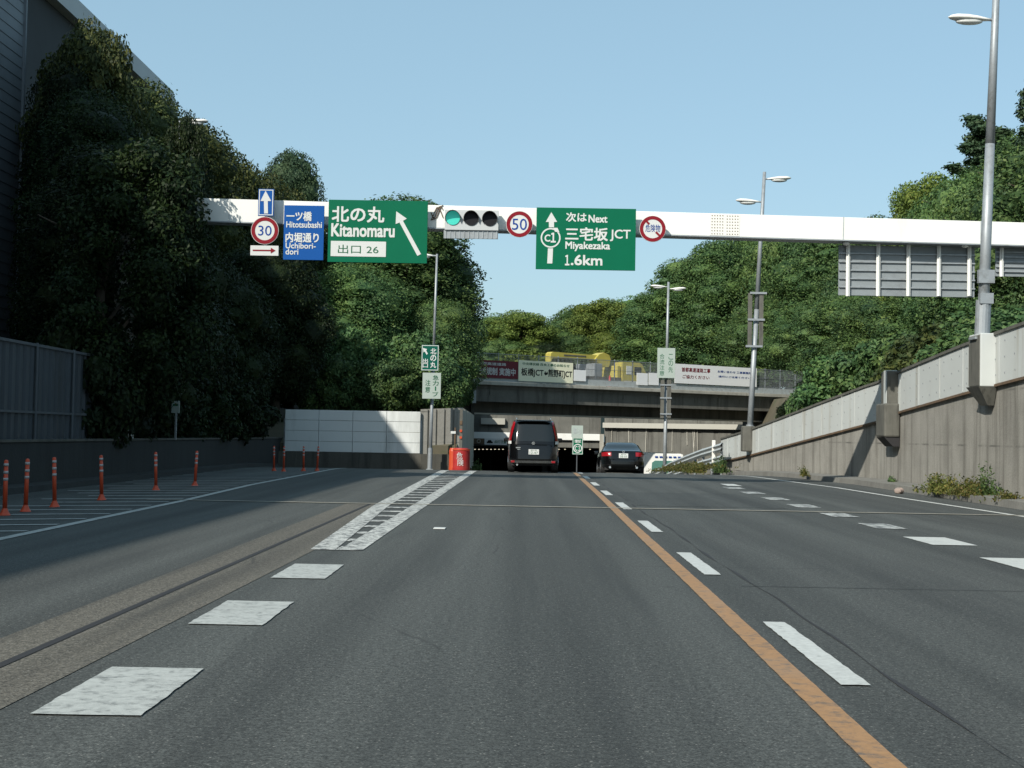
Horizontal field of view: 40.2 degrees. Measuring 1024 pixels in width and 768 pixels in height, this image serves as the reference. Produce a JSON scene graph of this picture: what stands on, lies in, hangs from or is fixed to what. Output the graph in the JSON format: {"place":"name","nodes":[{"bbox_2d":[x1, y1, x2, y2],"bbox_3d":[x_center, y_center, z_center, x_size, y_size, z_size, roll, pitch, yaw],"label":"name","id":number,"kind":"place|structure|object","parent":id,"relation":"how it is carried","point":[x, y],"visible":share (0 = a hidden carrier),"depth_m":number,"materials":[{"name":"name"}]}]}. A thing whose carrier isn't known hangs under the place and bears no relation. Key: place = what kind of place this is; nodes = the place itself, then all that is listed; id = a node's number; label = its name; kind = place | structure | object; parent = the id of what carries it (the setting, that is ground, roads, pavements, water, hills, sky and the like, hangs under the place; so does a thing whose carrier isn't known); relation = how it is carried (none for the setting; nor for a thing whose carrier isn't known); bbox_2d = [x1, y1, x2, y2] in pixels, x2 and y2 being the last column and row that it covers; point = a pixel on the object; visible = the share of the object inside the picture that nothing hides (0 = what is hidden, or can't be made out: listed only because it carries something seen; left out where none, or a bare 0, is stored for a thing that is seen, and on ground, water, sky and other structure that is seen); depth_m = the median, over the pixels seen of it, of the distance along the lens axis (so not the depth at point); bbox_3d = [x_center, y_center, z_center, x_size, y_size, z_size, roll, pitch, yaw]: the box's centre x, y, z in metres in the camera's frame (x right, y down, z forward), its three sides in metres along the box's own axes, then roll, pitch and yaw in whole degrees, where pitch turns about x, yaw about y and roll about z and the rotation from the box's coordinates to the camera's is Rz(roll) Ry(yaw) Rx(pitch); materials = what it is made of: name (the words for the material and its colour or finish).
{"place":"outdoors","nodes":[
{"label":"outdoors","id":0,"kind":"place"},
{"bbox_2d":[0,467,1023,767],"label":"road","id":1,"kind":"structure","parent":0,"point":[548,621],"depth_m":9.52,"materials":[{"name":"grey asphalt"}]},
{"bbox_2d":[0,463,279,495],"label":"kerb","id":2,"kind":"structure","parent":1,"relation":"on","point":[47,485],"depth_m":33.74,"materials":[{"name":"concrete"}]},
{"bbox_2d":[0,468,312,530],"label":"hatch marking","id":3,"kind":"object","parent":1,"relation":"on","point":[293,470],"visible":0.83,"depth_m":26.67,"materials":[{"name":"white paint"}]},
{"bbox_2d":[0,468,339,539],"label":"edge line","id":4,"kind":"object","parent":1,"relation":"on","point":[44,529],"visible":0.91,"depth_m":21.39,"materials":[{"name":"white paint"}]},
{"bbox_2d":[0,504,373,708],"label":"concrete strip","id":5,"kind":"object","parent":1,"relation":"on","point":[20,678],"visible":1,"depth_m":10.01,"materials":[{"name":"grey concrete"}]},
{"bbox_2d":[0,504,369,666],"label":"strip joint","id":6,"kind":"object","parent":5,"relation":"on","point":[37,648],"visible":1,"depth_m":10.26,"materials":[{"name":"rubber"}]},
{"bbox_2d":[32,564,342,714],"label":"exit dashes","id":7,"kind":"object","parent":1,"relation":"on","point":[125,691],"visible":1,"depth_m":7.18,"materials":[{"name":"white paint"}]},
{"bbox_2d":[311,470,475,549],"bbox_3d":[-2.070,2.448,32.636,1.260,0.019,34.644,1,-2,1],"label":"nose ladder marking","id":8,"kind":"object","parent":1,"relation":"on","point":[338,538],"visible":1,"depth_m":21.35,"materials":[{"name":"white paint"}]},
{"bbox_2d":[420,403,473,469],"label":"nose wall","id":9,"kind":"structure","parent":1,"relation":"on","point":[446,421],"depth_m":57.74,"materials":[{"name":"concrete"}]},
{"bbox_2d":[504,418,561,472],"bbox_3d":[0.762,2.194,50.587,2.140,1.905,4.662,1,-2,1],"label":"minivan","id":10,"kind":"object","parent":1,"relation":"on","point":[533,442],"visible":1,"depth_m":48.46,"materials":[{"name":"black paint"}]},
{"bbox_2d":[594,442,643,473],"bbox_3d":[4.604,3.229,59.783,2.120,1.420,4.612,1,-5,1],"label":"sedan","id":11,"kind":"object","parent":1,"relation":"on","point":[620,457],"visible":0.98,"depth_m":57.75,"materials":[{"name":"black paint"}]},
{"bbox_2d":[648,440,722,474],"bbox_3d":[8.177,4.672,73.537,0.446,3.560,32.517,1,-2,-1],"label":"guard rail","id":12,"kind":"object","parent":1,"relation":"on","point":[712,450],"visible":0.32,"depth_m":61.17,"materials":[{"name":"grey metal"}]},
{"bbox_2d":[618,492,782,507],"bbox_3d":[3.816,2.439,29.639,2.800,0.001,6.500,1,-2,1],"label":"resurfaced patch","id":13,"kind":"object","parent":1,"relation":"on","point":[686,499],"visible":1,"depth_m":29.10,"materials":[{"name":"grey asphalt"}]},
{"bbox_2d":[577,472,869,684],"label":"lane dashes","id":14,"kind":"object","parent":1,"relation":"on","point":[834,668],"visible":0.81,"depth_m":8.85,"materials":[{"name":"white paint"}]},
{"bbox_2d":[572,472,906,767],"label":"yellow line","id":15,"kind":"object","parent":1,"relation":"on","point":[868,748],"visible":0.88,"depth_m":7.80,"materials":[{"name":"paint"}]},
{"bbox_2d":[585,473,1023,766],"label":"paving seam","id":16,"kind":"object","parent":1,"relation":"on","point":[920,697],"visible":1,"depth_m":8.09,"materials":[{"name":"asphalt"}]},
{"bbox_2d":[722,471,1023,509],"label":"kerb","id":17,"kind":"structure","parent":1,"relation":"on","point":[1017,503],"depth_m":38.96,"materials":[{"name":"concrete"}]},
{"bbox_2d":[906,537,1023,568],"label":"merge dashes","id":18,"kind":"object","parent":1,"relation":"on","point":[1017,562],"visible":1,"depth_m":17.82,"materials":[{"name":"white paint"}]},
{"bbox_2d":[263,398,787,474],"bbox_3d":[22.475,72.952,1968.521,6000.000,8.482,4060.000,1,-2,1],"label":"ground","id":19,"kind":"structure","parent":0,"point":[276,430],"depth_m":59.37,"materials":[{"name":"grey concrete"}]},
{"bbox_2d":[0,0,27,338],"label":"clad building","id":20,"kind":"structure","parent":19,"relation":"on","point":[13,28],"depth_m":53.53,"materials":[{"name":"metal"}]},
{"bbox_2d":[0,337,93,438],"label":"sheet fence","id":21,"kind":"object","parent":19,"relation":"on","point":[43,394],"visible":0.49,"depth_m":30.66,"materials":[{"name":"metal"}]},
{"bbox_2d":[6,59,97,340],"bbox_3d":[-16.775,-4.696,52.968,4.607,15.384,4.219,-1,-3,37],"label":"broadleaf tree","id":22,"kind":"object","parent":19,"relation":"on","point":[65,83],"visible":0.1,"depth_m":52.43,"materials":[{"name":"green plant"}]},
{"bbox_2d":[8,96,142,342],"bbox_3d":[-14.206,-3.466,47.442,5.528,12.512,5.063,3,-3,-42],"label":"broadleaf tree","id":23,"kind":"object","parent":19,"relation":"on","point":[83,125],"visible":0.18,"depth_m":46.66,"materials":[{"name":"green plant"}]},
{"bbox_2d":[6,85,146,339],"bbox_3d":[-15.337,-3.953,50.260,5.243,13.698,5.562,2,-2,-19],"label":"broadleaf tree","id":24,"kind":"object","parent":19,"relation":"on","point":[86,96],"visible":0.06,"depth_m":49.58,"materials":[{"name":"green plant"}]},
{"bbox_2d":[9,13,157,320],"bbox_3d":[-16.431,-5.598,54.727,5.917,17.789,5.544,1,-2,-7],"label":"broadleaf tree","id":25,"kind":"object","parent":19,"relation":"on","point":[107,67],"visible":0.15,"depth_m":53.84,"materials":[{"name":"green plant"}]},
{"bbox_2d":[4,140,169,353],"bbox_3d":[-12.047,-2.286,40.742,5.067,9.641,4.641,0,-2,24],"label":"broadleaf tree","id":26,"kind":"object","parent":19,"relation":"on","point":[43,258],"visible":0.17,"depth_m":39.73,"materials":[{"name":"green plant"}]},
{"bbox_2d":[35,306,149,448],"bbox_3d":[-10.571,0.313,34.891,3.030,4.581,3.065,1,-2,-7],"label":"shrub","id":27,"kind":"object","parent":19,"relation":"on","point":[114,414],"visible":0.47,"depth_m":34.19,"materials":[{"name":"green plant"}]},
{"bbox_2d":[17,0,173,338],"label":"flat roofed building","id":28,"kind":"structure","parent":19,"relation":"on","point":[49,22],"depth_m":69.41,"materials":[{"name":"grey concrete"}]},
{"bbox_2d":[38,136,228,418],"bbox_3d":[-9.613,-1.986,35.985,4.684,8.947,4.999,1,-2,1],"label":"broadleaf tree","id":29,"kind":"object","parent":19,"relation":"on","point":[99,219],"visible":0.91,"depth_m":35.13,"materials":[{"name":"green plant"}]},
{"bbox_2d":[0,437,282,484],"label":"barrier","id":30,"kind":"object","parent":19,"relation":"on","point":[77,458],"visible":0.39,"depth_m":34.86,"materials":[{"name":"concrete"}]},
{"bbox_2d":[152,382,192,437],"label":"shrub","id":31,"kind":"object","parent":19,"relation":"on","point":[165,422],"visible":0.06,"depth_m":40.59,"materials":[{"name":"green plant"}]},
{"bbox_2d":[128,76,219,248],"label":"broadleaf tree","id":32,"kind":"object","parent":19,"relation":"on","point":[165,119],"visible":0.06,"depth_m":60.02,"materials":[{"name":"green plant"}]},
{"bbox_2d":[161,109,214,258],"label":"broadleaf tree","id":33,"kind":"object","parent":19,"relation":"on","point":[191,140],"visible":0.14,"depth_m":50.80,"materials":[{"name":"green plant"}]},
{"bbox_2d":[162,375,215,441],"bbox_3d":[-11.379,0.855,43.815,3.678,4.008,3.636,0,-2,28],"label":"shrub","id":34,"kind":"object","parent":19,"relation":"on","point":[193,428],"visible":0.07,"depth_m":43.72,"materials":[{"name":"green plant"}]},
{"bbox_2d":[155,231,235,431],"bbox_3d":[-11.181,-1.425,42.758,5.449,8.178,5.132,0,-3,35],"label":"broadleaf tree","id":35,"kind":"object","parent":19,"relation":"on","point":[189,396],"visible":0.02,"depth_m":42.50,"materials":[{"name":"green plant"}]},
{"bbox_2d":[177,116,248,256],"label":"broadleaf tree","id":36,"kind":"object","parent":19,"relation":"on","point":[224,169],"visible":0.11,"depth_m":67.24,"materials":[{"name":"green plant"}]},
{"bbox_2d":[197,373,243,441],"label":"shrub","id":37,"kind":"object","parent":19,"relation":"on","point":[221,412],"visible":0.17,"depth_m":46.35,"materials":[{"name":"green plant"}]},
{"bbox_2d":[197,227,247,403],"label":"broadleaf tree","id":38,"kind":"object","parent":19,"relation":"on","point":[230,356],"visible":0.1,"depth_m":46.93,"materials":[{"name":"green plant"}]},
{"bbox_2d":[224,369,267,445],"bbox_3d":[-10.524,1.145,50.109,3.434,3.894,3.473,3,-3,-39],"label":"shrub","id":39,"kind":"object","parent":19,"relation":"on","point":[249,409],"visible":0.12,"depth_m":49.69,"materials":[{"name":"green plant"}]},
{"bbox_2d":[217,262,285,421],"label":"broadleaf tree","id":40,"kind":"object","parent":19,"relation":"on","point":[254,324],"visible":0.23,"depth_m":53.00,"materials":[{"name":"green plant"}]},
{"bbox_2d":[228,150,279,253],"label":"broadleaf tree","id":41,"kind":"object","parent":19,"relation":"on","point":[250,186],"visible":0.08,"depth_m":72.55,"materials":[{"name":"green plant"}]},
{"bbox_2d":[240,375,282,439],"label":"shrub","id":42,"kind":"object","parent":19,"relation":"on","point":[273,414],"visible":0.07,"depth_m":52.97,"materials":[{"name":"green plant"}]},
{"bbox_2d":[254,164,319,275],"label":"broadleaf tree","id":43,"kind":"object","parent":19,"relation":"on","point":[279,194],"visible":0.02,"depth_m":77.83,"materials":[{"name":"green plant"}]},
{"bbox_2d":[234,244,341,420],"bbox_3d":[-10.093,-2.153,60.492,5.289,7.936,5.630,2,-2,-20],"label":"broadleaf tree","id":44,"kind":"object","parent":19,"relation":"on","point":[302,310],"visible":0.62,"depth_m":59.27,"materials":[{"name":"green plant"}]},
{"bbox_2d":[263,146,327,406],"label":"broadleaf tree","id":45,"kind":"object","parent":19,"relation":"on","point":[293,169],"visible":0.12,"depth_m":87.61,"materials":[{"name":"green plant"}]},
{"bbox_2d":[289,351,357,409],"bbox_3d":[-8.434,0.212,62.868,3.065,3.614,3.030,2,-2,-15],"label":"shrub","id":46,"kind":"object","parent":19,"relation":"on","point":[324,396],"visible":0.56,"depth_m":61.91,"materials":[{"name":"green plant"}]},
{"bbox_2d":[278,409,421,469],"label":"noise wall","id":47,"kind":"structure","parent":19,"relation":"on","point":[385,455],"depth_m":57.38,"materials":[{"name":"metal"}]},
{"bbox_2d":[332,357,380,410],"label":"shrub","id":48,"kind":"object","parent":19,"relation":"on","point":[358,400],"visible":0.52,"depth_m":62.23,"materials":[{"name":"green plant"}]},
{"bbox_2d":[311,262,415,346],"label":"broadleaf tree","id":49,"kind":"object","parent":19,"relation":"on","point":[365,299],"visible":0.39,"depth_m":73.24,"materials":[{"name":"green plant"}]},
{"bbox_2d":[324,325,404,409],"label":"shrub","id":50,"kind":"object","parent":19,"relation":"on","point":[359,346],"visible":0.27,"depth_m":67.11,"materials":[{"name":"green plant"}]},
{"bbox_2d":[357,357,423,421],"bbox_3d":[-5.348,0.347,62.523,3.065,3.383,3.030,1,-2,8],"label":"shrub","id":51,"kind":"object","parent":19,"relation":"on","point":[389,385],"visible":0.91,"depth_m":61.72,"materials":[{"name":"green plant"}]},
{"bbox_2d":[320,192,492,342],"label":"broadleaf tree","id":52,"kind":"object","parent":19,"relation":"on","point":[456,276],"visible":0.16,"depth_m":78.94,"materials":[{"name":"green plant"}]},
{"bbox_2d":[390,326,470,381],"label":"shrub","id":53,"kind":"object","parent":19,"relation":"on","point":[410,347],"visible":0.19,"depth_m":68.57,"materials":[{"name":"green plant"}]},
{"bbox_2d":[411,356,471,410],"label":"shrub","id":54,"kind":"object","parent":19,"relation":"on","point":[455,388],"visible":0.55,"depth_m":62.61,"materials":[{"name":"green plant"}]},
{"bbox_2d":[401,296,490,400],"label":"broadleaf tree","id":55,"kind":"object","parent":19,"relation":"on","point":[455,324],"visible":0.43,"depth_m":75.91,"materials":[{"name":"green plant"}]},
{"bbox_2d":[481,309,567,350],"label":"broadleaf tree","id":56,"kind":"object","parent":19,"relation":"on","point":[537,329],"visible":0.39,"depth_m":126.17,"materials":[{"name":"green plant"}]},
{"bbox_2d":[473,414,603,472],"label":"tunnel portal","id":57,"kind":"object","parent":19,"relation":"on","point":[493,457],"visible":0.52,"depth_m":117.99,"materials":[{"name":"concrete"}]},
{"bbox_2d":[114,197,1023,437],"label":"sign gantry","id":58,"kind":"object","parent":19,"relation":"on","point":[766,228],"visible":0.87,"depth_m":36.85,"materials":[{"name":"white metal"}]},
{"bbox_2d":[251,217,278,243],"bbox_3d":[-6.476,-4.095,36.846,0.727,0.880,0.307,1,-2,1],"label":"speed limit sign","id":59,"kind":"object","parent":58,"relation":"attached to","point":[264,230],"visible":1,"depth_m":36.69,"materials":[{"name":"metal"}]},
{"bbox_2d":[283,205,324,259],"bbox_3d":[-5.456,-3.961,36.829,1.052,1.432,0.309,1,-2,1],"label":"direction sign","id":60,"kind":"object","parent":58,"relation":"attached to","point":[303,232],"visible":1,"depth_m":36.68,"materials":[{"name":"metal"}]},
{"bbox_2d":[327,200,427,263],"bbox_3d":[-3.515,-3.989,36.804,2.601,1.639,0.316,1,-2,1],"label":"exit sign","id":61,"kind":"object","parent":58,"relation":"attached to","point":[372,231],"visible":1,"depth_m":36.66,"materials":[{"name":"metal"}]},
{"bbox_2d":[444,210,498,238],"bbox_3d":[-1.071,-4.176,36.671,1.430,0.752,0.540,1,-2,1],"label":"traffic signal","id":62,"kind":"object","parent":58,"relation":"attached to","point":[471,224],"visible":1,"depth_m":36.62,"materials":[{"name":"white metal"}]},
{"bbox_2d":[536,207,635,270],"bbox_3d":[1.933,-3.786,36.736,2.600,1.621,0.312,1,-2,1],"label":"junction sign","id":63,"kind":"object","parent":58,"relation":"attached to","point":[585,238],"visible":1,"depth_m":36.59,"materials":[{"name":"metal"}]},
{"bbox_2d":[838,243,974,297],"bbox_3d":[10.490,-3.081,37.174,3.611,1.557,0.170,1,-2,1],"label":"overhead board","id":64,"kind":"object","parent":58,"relation":"attached to","point":[907,270],"visible":0.92,"depth_m":37.21,"materials":[{"name":"grey metal"}]},
{"bbox_2d":[995,247,1023,276],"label":"overhead board","id":65,"kind":"object","parent":58,"relation":"attached to","point":[1009,262],"visible":0.95,"depth_m":37.18,"materials":[{"name":"grey metal"}]},
{"bbox_2d":[561,297,629,342],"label":"broadleaf tree","id":66,"kind":"object","parent":19,"relation":"on","point":[585,318],"visible":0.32,"depth_m":130.51,"materials":[{"name":"green plant"}]},
{"bbox_2d":[464,381,793,425],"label":"bridge","id":67,"kind":"structure","parent":19,"relation":"on","point":[517,398],"depth_m":94.22,"materials":[{"name":"concrete"}]},
{"bbox_2d":[540,352,645,387],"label":"crane truck","id":68,"kind":"object","parent":67,"relation":"on","point":[603,357],"visible":0.41,"depth_m":96.29,"materials":[{"name":"yellow paint"}]},
{"bbox_2d":[473,352,801,394],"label":"bridge fence","id":69,"kind":"object","parent":67,"relation":"on","point":[788,389],"visible":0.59,"depth_m":95.22,"materials":[{"name":"grey metal"}]},
{"bbox_2d":[477,360,517,378],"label":"banner","id":70,"kind":"object","parent":69,"relation":"attached to","point":[504,369],"visible":0.79,"depth_m":88.36,"materials":[{"name":"red fabric"}]},
{"bbox_2d":[518,360,572,382],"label":"banner","id":71,"kind":"object","parent":69,"relation":"attached to","point":[545,371],"visible":1,"depth_m":90.44,"materials":[{"name":"white fabric"}]},
{"bbox_2d":[675,364,756,386],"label":"banner","id":72,"kind":"object","parent":69,"relation":"attached to","point":[709,375],"visible":0.98,"depth_m":99.22,"materials":[{"name":"white fabric"}]},
{"bbox_2d":[603,291,666,381],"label":"broadleaf tree","id":73,"kind":"object","parent":19,"relation":"on","point":[629,324],"visible":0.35,"depth_m":124.14,"materials":[{"name":"green plant"}]},
{"bbox_2d":[635,257,708,384],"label":"broadleaf tree","id":74,"kind":"object","parent":19,"relation":"on","point":[664,277],"visible":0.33,"depth_m":121.93,"materials":[{"name":"green plant"}]},
{"bbox_2d":[603,418,742,474],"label":"streaked retaining wall","id":75,"kind":"structure","parent":19,"relation":"on","point":[685,437],"depth_m":115.21,"materials":[{"name":"concrete"}]},
{"bbox_2d":[669,240,748,386],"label":"broadleaf tree","id":76,"kind":"object","parent":19,"relation":"on","point":[713,262],"visible":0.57,"depth_m":119.47,"materials":[{"name":"green plant"}]},
{"bbox_2d":[712,296,788,388],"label":"broadleaf tree","id":77,"kind":"object","parent":19,"relation":"on","point":[734,339],"visible":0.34,"depth_m":112.18,"materials":[{"name":"green plant"}]},
{"bbox_2d":[726,241,809,385],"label":"broadleaf tree","id":78,"kind":"object","parent":19,"relation":"on","point":[777,257],"visible":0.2,"depth_m":115.88,"materials":[{"name":"green plant"}]},
{"bbox_2d":[757,299,818,389],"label":"broadleaf tree","id":79,"kind":"object","parent":19,"relation":"on","point":[780,352],"visible":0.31,"depth_m":106.49,"materials":[{"name":"green plant"}]},
{"bbox_2d":[767,243,840,310],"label":"broadleaf tree","id":80,"kind":"object","parent":19,"relation":"on","point":[799,284],"visible":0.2,"depth_m":110.13,"materials":[{"name":"green plant"}]},
{"bbox_2d":[790,349,856,406],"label":"shrub","id":81,"kind":"object","parent":19,"relation":"on","point":[816,389],"visible":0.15,"depth_m":70.75,"materials":[{"name":"green plant"}]},
{"bbox_2d":[785,291,877,377],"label":"broadleaf tree","id":82,"kind":"object","parent":19,"relation":"on","point":[813,334],"visible":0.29,"depth_m":94.92,"materials":[{"name":"green plant"}]},
{"bbox_2d":[809,211,891,307],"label":"broadleaf tree","id":83,"kind":"object","parent":19,"relation":"on","point":[830,285],"visible":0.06,"depth_m":104.00,"materials":[{"name":"green plant"}]},
{"bbox_2d":[822,296,890,357],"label":"broadleaf tree","id":84,"kind":"object","parent":19,"relation":"on","point":[852,335],"visible":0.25,"depth_m":86.57,"materials":[{"name":"green plant"}]},
{"bbox_2d":[824,336,891,396],"bbox_3d":[17.470,0.551,63.813,5.656,5.471,5.720,3,-3,-39],"label":"shrub","id":85,"kind":"object","parent":19,"relation":"on","point":[843,370],"visible":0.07,"depth_m":63.53,"materials":[{"name":"green plant"}]},
{"bbox_2d":[720,321,1023,496],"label":"retaining wall","id":86,"kind":"structure","parent":19,"relation":"on","point":[949,424],"depth_m":37.39,"materials":[{"name":"concrete"}]},
{"bbox_2d":[736,172,790,451],"bbox_3d":[9.864,-2.869,55.165,2.182,11.070,0.566,1,-2,1],"label":"street lamp","id":87,"kind":"object","parent":86,"relation":"on","point":[746,438],"visible":0.95,"depth_m":55.08,"materials":[{"name":"metal"}]},
{"bbox_2d":[876,370,899,446],"bbox_3d":[10.742,0.700,39.981,0.460,2.160,1.000,1,-2,1],"label":"bracket","id":88,"kind":"object","parent":86,"relation":"attached to","point":[887,423],"depth_m":39.62,"materials":[{"name":"concrete"}]},
{"bbox_2d":[948,0,999,340],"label":"street lamp","id":89,"kind":"object","parent":86,"relation":"on","point":[985,280],"visible":0.91,"depth_m":31.89,"materials":[{"name":"metal"}]},
{"bbox_2d":[967,333,996,405],"bbox_3d":[10.677,-0.320,31.813,0.430,1.620,0.900,1,-2,1],"label":"lamp bracket","id":90,"kind":"object","parent":86,"relation":"attached to","point":[982,388],"visible":1,"depth_m":31.43,"materials":[{"name":"paint"}]},
{"bbox_2d":[857,296,912,345],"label":"broadleaf tree","id":91,"kind":"object","parent":19,"relation":"on","point":[889,325],"visible":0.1,"depth_m":75.31,"materials":[{"name":"green plant"}]},
{"bbox_2d":[855,332,920,387],"bbox_3d":[17.162,0.155,58.313,5.720,5.081,5.656,2,-2,-27],"label":"shrub","id":92,"kind":"object","parent":19,"relation":"on","point":[872,365],"visible":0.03,"depth_m":58.51,"materials":[{"name":"green plant"}]},
{"bbox_2d":[868,321,952,382],"bbox_3d":[16.781,-0.276,54.060,5.656,4.694,5.720,2,-2,-16],"label":"shrub","id":93,"kind":"object","parent":19,"relation":"on","point":[903,354],"visible":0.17,"depth_m":53.52,"materials":[{"name":"green plant"}]},
{"bbox_2d":[877,171,950,317],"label":"broadleaf tree","id":94,"kind":"object","parent":19,"relation":"on","point":[906,195],"visible":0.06,"depth_m":81.64,"materials":[{"name":"green plant"}]},
{"bbox_2d":[898,164,983,337],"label":"broadleaf tree","id":95,"kind":"object","parent":19,"relation":"on","point":[929,209],"visible":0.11,"depth_m":69.39,"materials":[{"name":"green plant"}]},
{"bbox_2d":[915,174,1010,328],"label":"broadleaf tree","id":96,"kind":"object","parent":19,"relation":"on","point":[932,303],"visible":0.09,"depth_m":57.91,"materials":[{"name":"green plant"}]},
{"bbox_2d":[913,303,1023,361],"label":"shrub","id":97,"kind":"object","parent":19,"relation":"on","point":[961,330],"visible":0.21,"depth_m":49.00,"materials":[{"name":"green plant"}]},
{"bbox_2d":[933,113,1014,192],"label":"conifer","id":98,"kind":"object","parent":19,"relation":"on","point":[972,146],"visible":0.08,"depth_m":75.80,"materials":[{"name":"green plant"}]},
{"bbox_2d":[952,144,1023,313],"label":"broadleaf tree","id":99,"kind":"object","parent":19,"relation":"on","point":[1008,198],"visible":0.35,"depth_m":53.30,"materials":[{"name":"green plant"}]},
{"bbox_2d":[79,0,1023,388],"label":"sky","id":100,"kind":"structure","parent":0,"point":[685,106],"materials":[{"name":"blue"}]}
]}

